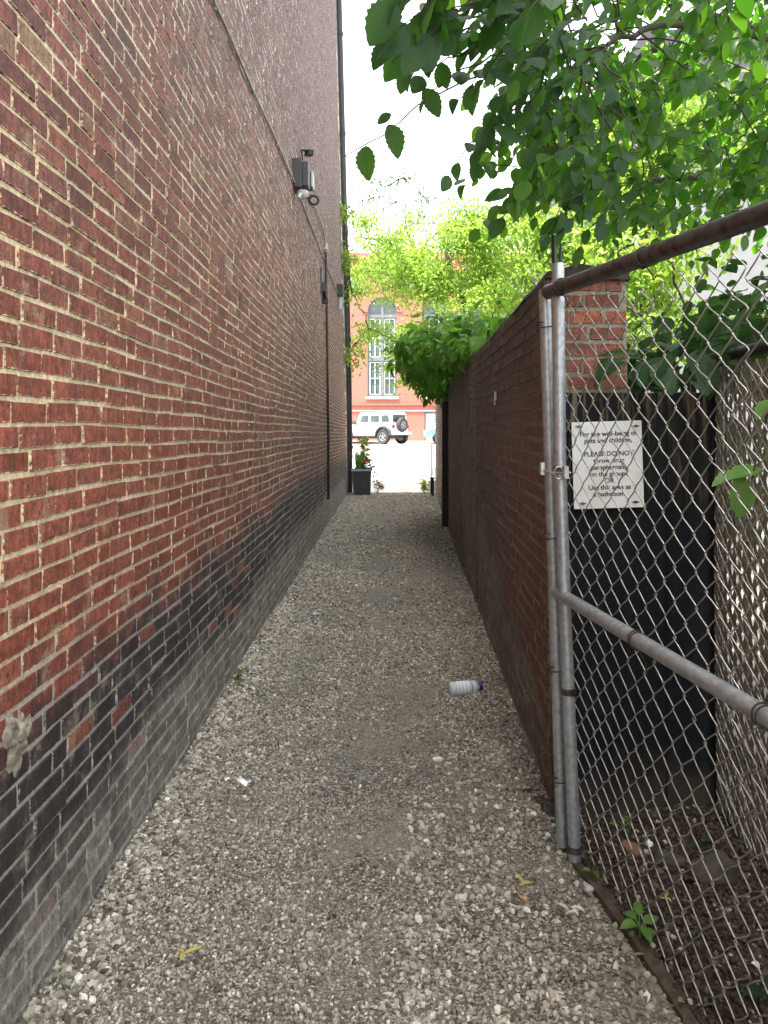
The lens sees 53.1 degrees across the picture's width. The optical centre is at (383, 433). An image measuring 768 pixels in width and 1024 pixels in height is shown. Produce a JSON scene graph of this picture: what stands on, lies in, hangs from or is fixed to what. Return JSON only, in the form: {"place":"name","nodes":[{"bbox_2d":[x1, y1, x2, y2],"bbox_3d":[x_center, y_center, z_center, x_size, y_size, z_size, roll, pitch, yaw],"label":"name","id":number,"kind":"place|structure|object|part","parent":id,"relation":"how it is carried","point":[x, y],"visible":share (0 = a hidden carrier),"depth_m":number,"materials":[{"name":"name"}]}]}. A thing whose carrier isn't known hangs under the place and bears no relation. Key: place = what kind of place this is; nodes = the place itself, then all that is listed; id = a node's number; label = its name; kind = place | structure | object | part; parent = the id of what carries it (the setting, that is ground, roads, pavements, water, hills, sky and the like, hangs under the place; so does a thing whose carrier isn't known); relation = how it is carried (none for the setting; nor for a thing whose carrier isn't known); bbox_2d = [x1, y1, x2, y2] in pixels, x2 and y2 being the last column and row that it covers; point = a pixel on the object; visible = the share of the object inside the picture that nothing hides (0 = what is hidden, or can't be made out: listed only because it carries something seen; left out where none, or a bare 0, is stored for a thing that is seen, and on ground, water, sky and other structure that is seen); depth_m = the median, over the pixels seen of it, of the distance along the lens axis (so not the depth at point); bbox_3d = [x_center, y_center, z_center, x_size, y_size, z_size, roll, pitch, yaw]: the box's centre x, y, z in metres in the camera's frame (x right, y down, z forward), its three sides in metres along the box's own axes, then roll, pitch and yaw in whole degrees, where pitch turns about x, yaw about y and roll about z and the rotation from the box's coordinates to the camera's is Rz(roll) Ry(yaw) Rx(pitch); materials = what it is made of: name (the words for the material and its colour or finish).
{"place":"outdoors","nodes":[
{"label":"outdoors","id":0,"kind":"place"},
{"bbox_2d":[18,492,750,1023],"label":"alley path","id":1,"kind":"structure","parent":0,"point":[406,710],"depth_m":2.90,"materials":[{"name":"grey gravel"}]},
{"bbox_2d":[177,946,201,959],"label":"fallen leaf","id":2,"kind":"object","parent":1,"relation":"on","point":[182,954],"visible":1,"depth_m":2.27,"materials":[{"name":"yellow plant"}]},
{"bbox_2d":[233,666,245,678],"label":"wall weed","id":3,"kind":"object","parent":1,"relation":"on","point":[238,674],"depth_m":4.85,"materials":[{"name":"green plant"}]},
{"bbox_2d":[234,776,250,785],"bbox_3d":[-0.624,1.528,3.389,0.052,0.020,0.094,0,0,-42],"label":"paper scrap","id":4,"kind":"object","parent":1,"relation":"on","point":[240,779],"visible":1,"depth_m":3.38,"materials":[{"name":"white paper"}]},
{"bbox_2d":[45,564,541,995],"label":"dead leaves","id":5,"kind":"object","parent":1,"relation":"on","point":[129,865],"visible":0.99,"depth_m":3.31,"materials":[{"name":"brown plant"}]},
{"bbox_2d":[351,468,371,494],"bbox_3d":[-0.565,1.222,19.750,0.530,0.655,0.530,0,0,0],"label":"planter","id":6,"kind":"object","parent":1,"relation":"on","point":[361,481],"visible":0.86,"depth_m":19.52,"materials":[{"name":"grey plastic"}]},
{"bbox_2d":[350,450,369,468],"bbox_3d":[-0.609,0.681,19.715,0.719,0.578,0.663,0,0,-28],"label":"grass plant","id":7,"kind":"object","parent":6,"relation":"in","point":[358,462],"depth_m":19.59,"materials":[{"name":"green plant"}]},
{"bbox_2d":[356,434,370,461],"bbox_3d":[-0.523,0.483,19.889,0.408,0.976,0.313,0,0,0],"label":"tall plant","id":8,"kind":"object","parent":6,"relation":"on","point":[363,443],"visible":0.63,"depth_m":19.87,"materials":[{"name":"green plant"}]},
{"bbox_2d":[362,458,375,468],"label":"flowering plant","id":9,"kind":"object","parent":6,"relation":"on","point":[366,463],"visible":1,"depth_m":19.55,"materials":[{"name":"red plant"}]},
{"bbox_2d":[371,468,385,492],"bbox_3d":[-0.157,1.227,20.092,0.414,0.653,0.326,0,0,0],"label":"dry plant","id":10,"kind":"object","parent":1,"relation":"on","point":[378,484],"visible":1,"depth_m":20.08,"materials":[{"name":"brown plant"}]},
{"bbox_2d":[129,633,707,1019],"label":"withered leaves","id":11,"kind":"object","parent":1,"relation":"on","point":[652,986],"visible":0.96,"depth_m":2.18,"materials":[{"name":"brown plant"}]},
{"bbox_2d":[417,478,429,492],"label":"roadside weed","id":12,"kind":"object","parent":1,"relation":"on","point":[424,485],"visible":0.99,"depth_m":20.24,"materials":[{"name":"green plant"}]},
{"bbox_2d":[169,581,685,1023],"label":"twigs","id":13,"kind":"object","parent":1,"relation":"on","point":[535,907],"visible":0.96,"depth_m":2.24,"materials":[{"name":"brown wood"}]},
{"bbox_2d":[429,477,434,495],"bbox_3d":[1.205,1.320,19.250,0.130,0.460,0.140,0,0,0],"label":"stub post","id":14,"kind":"object","parent":1,"relation":"on","point":[432,484],"visible":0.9,"depth_m":19.20,"materials":[{"name":"black metal"}]},
{"bbox_2d":[432,757,442,761],"bbox_3d":[0.252,1.534,3.620,0.051,0.028,0.027,10,7,-5],"label":"stone","id":15,"kind":"object","parent":1,"relation":"on","point":[437,759],"visible":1,"depth_m":3.61,"materials":[{"name":"white stone"}]},
{"bbox_2d":[435,404,441,510],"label":"brick wall","id":16,"kind":"structure","parent":1,"relation":"on","point":[438,451],"depth_m":17.39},
{"bbox_2d":[442,389,448,526],"bbox_3d":[1.172,0.400,12.950,0.394,2.500,0.700,0,0,0],"label":"drainpipe","id":17,"kind":"object","parent":16,"relation":"attached to","point":[445,457],"visible":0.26,"depth_m":12.85,"materials":[{"name":"black metal"}]},
{"bbox_2d":[381,285,527,408],"bbox_3d":[0.712,0.046,9.908,1.500,3.110,8.379,0,0,0],"label":"wall vine","id":18,"kind":"object","parent":1,"relation":"on","point":[431,364],"depth_m":9.02,"materials":[{"name":"green plant"}]},
{"bbox_2d":[448,353,477,602],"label":"brick wall","id":19,"kind":"structure","parent":1,"relation":"on","point":[462,497],"depth_m":8.60,"materials":[{"name":"brown brick"}]},
{"bbox_2d":[448,680,482,694],"bbox_3d":[0.485,1.508,4.561,0.206,0.084,0.084,0,0,-12],"label":"plastic bottle","id":20,"kind":"object","parent":1,"relation":"on","point":[461,687],"visible":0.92,"depth_m":4.53,"materials":[{"name":"white plastic"}]},
{"bbox_2d":[515,872,531,885],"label":"fallen leaf","id":21,"kind":"object","parent":1,"relation":"on","point":[519,876],"visible":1,"depth_m":2.62,"materials":[{"name":"yellow plant"}]},
{"bbox_2d":[475,264,630,799],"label":"brick wall","id":22,"kind":"structure","parent":1,"relation":"on","point":[513,604],"depth_m":3.90,"materials":[{"name":"red brick"}]},
{"bbox_2d":[494,391,496,404],"bbox_3d":[0.738,-0.235,5.101,0.006,0.090,0.071,0,0,0],"label":"paper scrap","id":23,"kind":"object","parent":22,"relation":"attached to","point":[495,395],"visible":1,"depth_m":5.08,"materials":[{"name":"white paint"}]},
{"bbox_2d":[557,903,584,915],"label":"seed pods","id":24,"kind":"object","parent":1,"relation":"on","point":[574,908],"visible":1,"depth_m":2.46,"materials":[{"name":"beige plant"}]},
{"bbox_2d":[583,882,593,895],"bbox_3d":[0.688,1.538,2.599,0.033,0.031,0.041,4,2,-27],"label":"stone","id":25,"kind":"object","parent":1,"relation":"on","point":[588,889],"visible":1,"depth_m":2.59,"materials":[{"name":"white stone"}]},
{"bbox_2d":[566,857,701,1023],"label":"timber edging","id":26,"kind":"object","parent":1,"relation":"on","point":[653,965],"visible":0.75,"depth_m":2.29,"materials":[{"name":"brown wood"}]},
{"bbox_2d":[582,867,598,877],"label":"weed","id":27,"kind":"object","parent":26,"relation":"on","point":[596,872],"visible":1,"depth_m":2.66,"materials":[{"name":"green plant"}]},
{"bbox_2d":[620,901,658,943],"bbox_3d":[0.776,1.488,2.335,0.103,0.083,0.096,0,0,27],"label":"weed","id":28,"kind":"object","parent":26,"relation":"on","point":[647,932],"visible":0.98,"depth_m":2.33,"materials":[{"name":"green plant"}]},
{"bbox_2d":[594,340,736,400],"bbox_3d":[1.125,0.582,3.015,0.612,1.937,0.356,0,0,-19],"label":"creeper","id":29,"kind":"object","parent":1,"relation":"on","point":[697,380],"visible":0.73,"depth_m":2.95,"materials":[{"name":"green plant"}]},
{"bbox_2d":[353,441,432,441],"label":"pavement","id":30,"kind":"structure","parent":0,"point":[395,441],"depth_m":46.71,"materials":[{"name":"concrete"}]},
{"bbox_2d":[349,252,527,440],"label":"brick hall","id":31,"kind":"structure","parent":30,"relation":"on","point":[369,394],"depth_m":48.60,"materials":[{"name":"orange brick"}]},
{"bbox_2d":[368,298,396,396],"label":"window frame","id":32,"kind":"structure","parent":31,"relation":"in","point":[374,385],"depth_m":48.81,"materials":[{"name":"white wood"}]},
{"bbox_2d":[422,301,450,324],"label":"window frame","id":33,"kind":"structure","parent":31,"relation":"in","point":[425,312],"depth_m":48.81,"materials":[{"name":"white glass"}]},
{"bbox_2d":[353,463,434,491],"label":"pavement","id":34,"kind":"structure","parent":0,"point":[400,477],"depth_m":24.76,"materials":[{"name":"concrete"}]},
{"bbox_2d":[352,158,445,322],"bbox_3d":[0.822,-3.602,25.105,2.802,10.112,4.548,0,0,16],"label":"feathery tree","id":35,"kind":"object","parent":34,"relation":"on","point":[398,182],"visible":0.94,"depth_m":24.02,"materials":[{"name":"green plant"}]},
{"bbox_2d":[426,444,434,491],"bbox_3d":[1.280,0.915,20.600,0.320,1.270,0.240,0,0,0],"label":"marker post","id":36,"kind":"object","parent":34,"relation":"on","point":[431,470],"visible":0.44,"depth_m":20.57,"materials":[{"name":"metal"}]},
{"bbox_2d":[340,175,567,396],"bbox_3d":[2.561,-2.927,21.901,8.515,9.163,10.377,0,0,0],"label":"yellow green tree","id":37,"kind":"object","parent":34,"relation":"on","point":[484,279],"visible":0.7,"depth_m":21.74,"materials":[{"name":"green plant"}]},
{"bbox_2d":[353,444,434,462],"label":"road","id":38,"kind":"structure","parent":0,"point":[400,453],"depth_m":36.34,"materials":[{"name":"white asphalt"}]},
{"bbox_2d":[352,412,411,443],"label":"off road car","id":39,"kind":"object","parent":38,"relation":"on","point":[383,427],"visible":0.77,"depth_m":43.58,"materials":[{"name":"white paint"}]},
{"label":"window","id":40,"kind":"part","parent":39,"relation":"part of","materials":[{"name":"grey glass"}]},
{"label":"window","id":41,"kind":"part","parent":39,"relation":"part of","materials":[{"name":"grey glass"}]},
{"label":"window","id":42,"kind":"part","parent":39,"relation":"part of","materials":[{"name":"grey glass"}]},
{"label":"rear window","id":43,"kind":"part","parent":39,"relation":"part of","materials":[{"name":"grey glass"}]},
{"bbox_2d":[423,428,434,442],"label":"parked car","id":44,"kind":"object","parent":38,"relation":"on","point":[429,433],"visible":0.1,"depth_m":44.14,"materials":[{"name":"blue paint"}]},
{"bbox_2d":[353,442,434,443],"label":"kerb","id":45,"kind":"structure","parent":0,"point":[398,443],"depth_m":46.05,"materials":[{"name":"concrete"}]},
{"bbox_2d":[342,0,767,251],"label":"sky","id":46,"kind":"structure","parent":0,"point":[440,141],"materials":[{"name":"white"}]},
{"bbox_2d":[533,791,767,1023],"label":"soil strip","id":47,"kind":"object","parent":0,"point":[547,805],"visible":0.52,"depth_m":2.48,"materials":[{"name":"brown soil"}]},
{"bbox_2d":[551,235,581,863],"bbox_3d":[0.662,0.465,2.780,0.112,2.371,0.051,0,0,0],"label":"gate post","id":48,"kind":"object","parent":47,"relation":"on","point":[568,693],"visible":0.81,"depth_m":2.76,"materials":[{"name":"metal"}]},
{"bbox_2d":[539,462,570,479],"bbox_3d":[0.608,0.135,2.783,0.064,0.060,0.134,0,0,-38],"label":"latch","id":49,"kind":"object","parent":48,"relation":"attached to","point":[565,472],"visible":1,"depth_m":2.74,"materials":[{"name":"metal"}]},
{"bbox_2d":[535,199,767,1023],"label":"chain link gate","id":50,"kind":"structure","parent":48,"relation":"attached to","point":[748,219],"depth_m":2.22,"materials":[{"name":"metal"}]},
{"bbox_2d":[571,420,643,508],"bbox_3d":[0.886,0.123,3.043,0.278,0.344,0.010,-2,0,0],"label":"sign","id":51,"kind":"object","parent":50,"relation":"attached to","point":[632,440],"visible":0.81,"depth_m":3.04,"materials":[{"name":"white metal"}]},
{"bbox_2d":[609,816,629,836],"bbox_3d":[0.894,1.496,2.921,0.072,0.068,0.064,0,0,20],"label":"weed","id":52,"kind":"object","parent":47,"relation":"on","point":[626,818],"visible":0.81,"depth_m":2.92,"materials":[{"name":"green plant"}]},
{"bbox_2d":[619,840,643,858],"bbox_3d":[0.895,1.506,2.761,0.062,0.064,0.110,-1,8,-36],"label":"brick fragment","id":53,"kind":"object","parent":47,"relation":"on","point":[626,845],"visible":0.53,"depth_m":2.75,"materials":[{"name":"red brick"}]},
{"bbox_2d":[566,393,713,814],"bbox_3d":[1.012,0.693,3.092,0.635,1.715,0.035,0,0,0],"label":"board","id":54,"kind":"object","parent":47,"relation":"on","point":[686,405],"visible":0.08,"depth_m":3.08,"materials":[{"name":"black wood"}]},
{"bbox_2d":[644,839,652,846],"bbox_3d":[0.966,1.491,2.800,0.031,0.017,0.043,0,0,32],"label":"wrapper","id":55,"kind":"object","parent":47,"relation":"on","point":[650,843],"visible":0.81,"depth_m":2.79,"materials":[{"name":"white paint"}]},
{"bbox_2d":[652,848,685,871],"bbox_3d":[0.998,1.501,2.690,0.120,0.063,0.091,9,-3,30],"label":"rock","id":56,"kind":"object","parent":47,"relation":"on","point":[669,860],"visible":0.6,"depth_m":2.67,"materials":[{"name":"grey stone"}]},
{"bbox_2d":[580,803,767,1023],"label":"soil crumbs","id":57,"kind":"object","parent":47,"relation":"on","point":[733,995],"visible":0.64,"depth_m":2.51,"materials":[{"name":"brown soil"}]},
{"bbox_2d":[660,891,671,901],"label":"fallen leaf","id":58,"kind":"object","parent":57,"relation":"on","point":[666,894],"visible":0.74,"depth_m":2.47,"materials":[{"name":"yellow plant"}]},
{"bbox_2d":[581,811,767,1023],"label":"leaf litter","id":59,"kind":"object","parent":47,"relation":"on","point":[703,907],"visible":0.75,"depth_m":2.45,"materials":[{"name":"brown plant"}]},
{"bbox_2d":[686,835,712,852],"bbox_3d":[1.120,1.475,2.734,0.091,0.071,0.082,0,0,15],"label":"weed","id":60,"kind":"object","parent":47,"relation":"on","point":[704,838],"visible":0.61,"depth_m":2.74,"materials":[{"name":"green plant"}]},
{"bbox_2d":[685,851,738,886],"bbox_3d":[1.119,1.490,2.620,0.160,0.081,0.108,-11,-1,-8],"label":"rock","id":61,"kind":"object","parent":47,"relation":"on","point":[712,864],"visible":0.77,"depth_m":2.58,"materials":[{"name":"grey stone"}]},
{"bbox_2d":[704,340,767,868],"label":"slatted fence","id":62,"kind":"object","parent":47,"relation":"on","point":[726,768],"visible":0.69,"depth_m":2.79,"materials":[{"name":"grey paint"}]},
{"bbox_2d":[712,400,767,517],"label":"creeper","id":63,"kind":"object","parent":62,"relation":"hanging from","point":[739,474],"visible":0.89,"depth_m":2.28,"materials":[{"name":"green plant"}]},
{"bbox_2d":[743,978,767,1003],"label":"weed","id":64,"kind":"object","parent":47,"relation":"on","point":[756,990],"visible":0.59,"depth_m":2.02,"materials":[{"name":"green plant"}]},
{"bbox_2d":[727,532,766,762],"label":"yard ground","id":65,"kind":"structure","parent":0,"point":[752,597],"depth_m":6.20,"materials":[{"name":"brown soil"}]},
{"bbox_2d":[343,0,767,282],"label":"overhanging tree","id":66,"kind":"object","parent":65,"relation":"on","point":[427,36],"visible":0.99,"depth_m":2.84,"materials":[{"name":"green plant"}]},
{"bbox_2d":[498,39,767,392],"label":"bushy tree","id":67,"kind":"object","parent":65,"relation":"on","point":[669,275],"visible":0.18,"depth_m":8.06,"materials":[{"name":"green plant"}]},
{"bbox_2d":[526,30,767,531],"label":"panelled building","id":68,"kind":"structure","parent":65,"relation":"on","point":[748,256],"depth_m":12.00,"materials":[{"name":"grey plastic"}]},
{"bbox_2d":[627,254,767,727],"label":"shrub","id":69,"kind":"object","parent":65,"relation":"on","point":[744,332],"visible":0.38,"depth_m":3.69,"materials":[{"name":"green plant"}]},
{"bbox_2d":[728,736,767,795],"bbox_3d":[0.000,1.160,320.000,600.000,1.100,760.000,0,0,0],"label":"ground","id":70,"kind":"structure","parent":0,"point":[766,780],"depth_m":3.92,"materials":[{"name":"brown soil"}]},
{"bbox_2d":[0,0,352,1023],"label":"brick building","id":71,"kind":"structure","parent":70,"relation":"on","point":[168,508],"depth_m":3.08,"materials":[{"name":"red brick"}]},
{"bbox_2d":[212,0,337,292],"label":"conduit","id":72,"kind":"object","parent":71,"relation":"attached to","point":[215,6],"visible":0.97,"depth_m":5.81,"materials":[{"name":"black metal"}]},
{"bbox_2d":[292,158,309,199],"bbox_3d":[-0.910,-2.792,8.470,0.170,0.415,0.240,0,0,0],"label":"electrical box","id":73,"kind":"object","parent":71,"relation":"attached to","point":[301,177],"visible":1,"depth_m":8.37,"materials":[{"name":"grey plastic"}]},
{"bbox_2d":[301,147,313,156],"bbox_3d":[-0.934,-3.399,9.262,0.137,0.142,0.197,0,0,-20],"label":"security camera","id":74,"kind":"object","parent":71,"relation":"attached to","point":[308,152],"visible":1,"depth_m":9.20,"materials":[{"name":"black paint"}]},
{"bbox_2d":[310,170,313,191],"bbox_3d":[-0.941,-3.155,9.600,0.125,0.200,0.210,0,0,0],"label":"junction box","id":75,"kind":"object","parent":71,"relation":"attached to","point":[311,180],"visible":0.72,"depth_m":9.50,"materials":[{"name":"grey plastic"}]},
{"bbox_2d":[306,194,319,205],"bbox_3d":[-0.912,-2.980,9.798,0.184,0.144,0.045,0,0,-6],"label":"ring light","id":76,"kind":"object","parent":71,"relation":"attached to","point":[316,197],"visible":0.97,"depth_m":9.79,"materials":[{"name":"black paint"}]},
{"bbox_2d":[308,196,325,247],"bbox_3d":[-0.981,-3.190,11.379,0.030,0.302,2.962,0,0,0],"label":"cable","id":77,"kind":"object","parent":71,"relation":"attached to","point":[321,224],"visible":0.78,"depth_m":12.13,"materials":[{"name":"grey plastic"}]},
{"bbox_2d":[320,268,327,303],"bbox_3d":[-0.948,-2.345,12.215,0.100,0.510,0.350,0,0,0],"label":"wall light","id":78,"kind":"object","parent":71,"relation":"attached to","point":[323,292],"visible":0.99,"depth_m":12.07,"materials":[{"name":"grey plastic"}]},
{"bbox_2d":[325,252,328,498],"bbox_3d":[-0.957,-0.975,12.900,0.082,4.150,0.070,0,0,0],"label":"conduit","id":79,"kind":"object","parent":71,"relation":"attached to","point":[327,362],"visible":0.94,"depth_m":12.88,"materials":[{"name":"metal"}]},
{"bbox_2d":[337,284,342,309],"bbox_3d":[-0.961,-2.990,16.800,0.130,0.540,0.200,0,0,0],"label":"wall light","id":80,"kind":"object","parent":71,"relation":"attached to","point":[340,291],"visible":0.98,"depth_m":16.70,"materials":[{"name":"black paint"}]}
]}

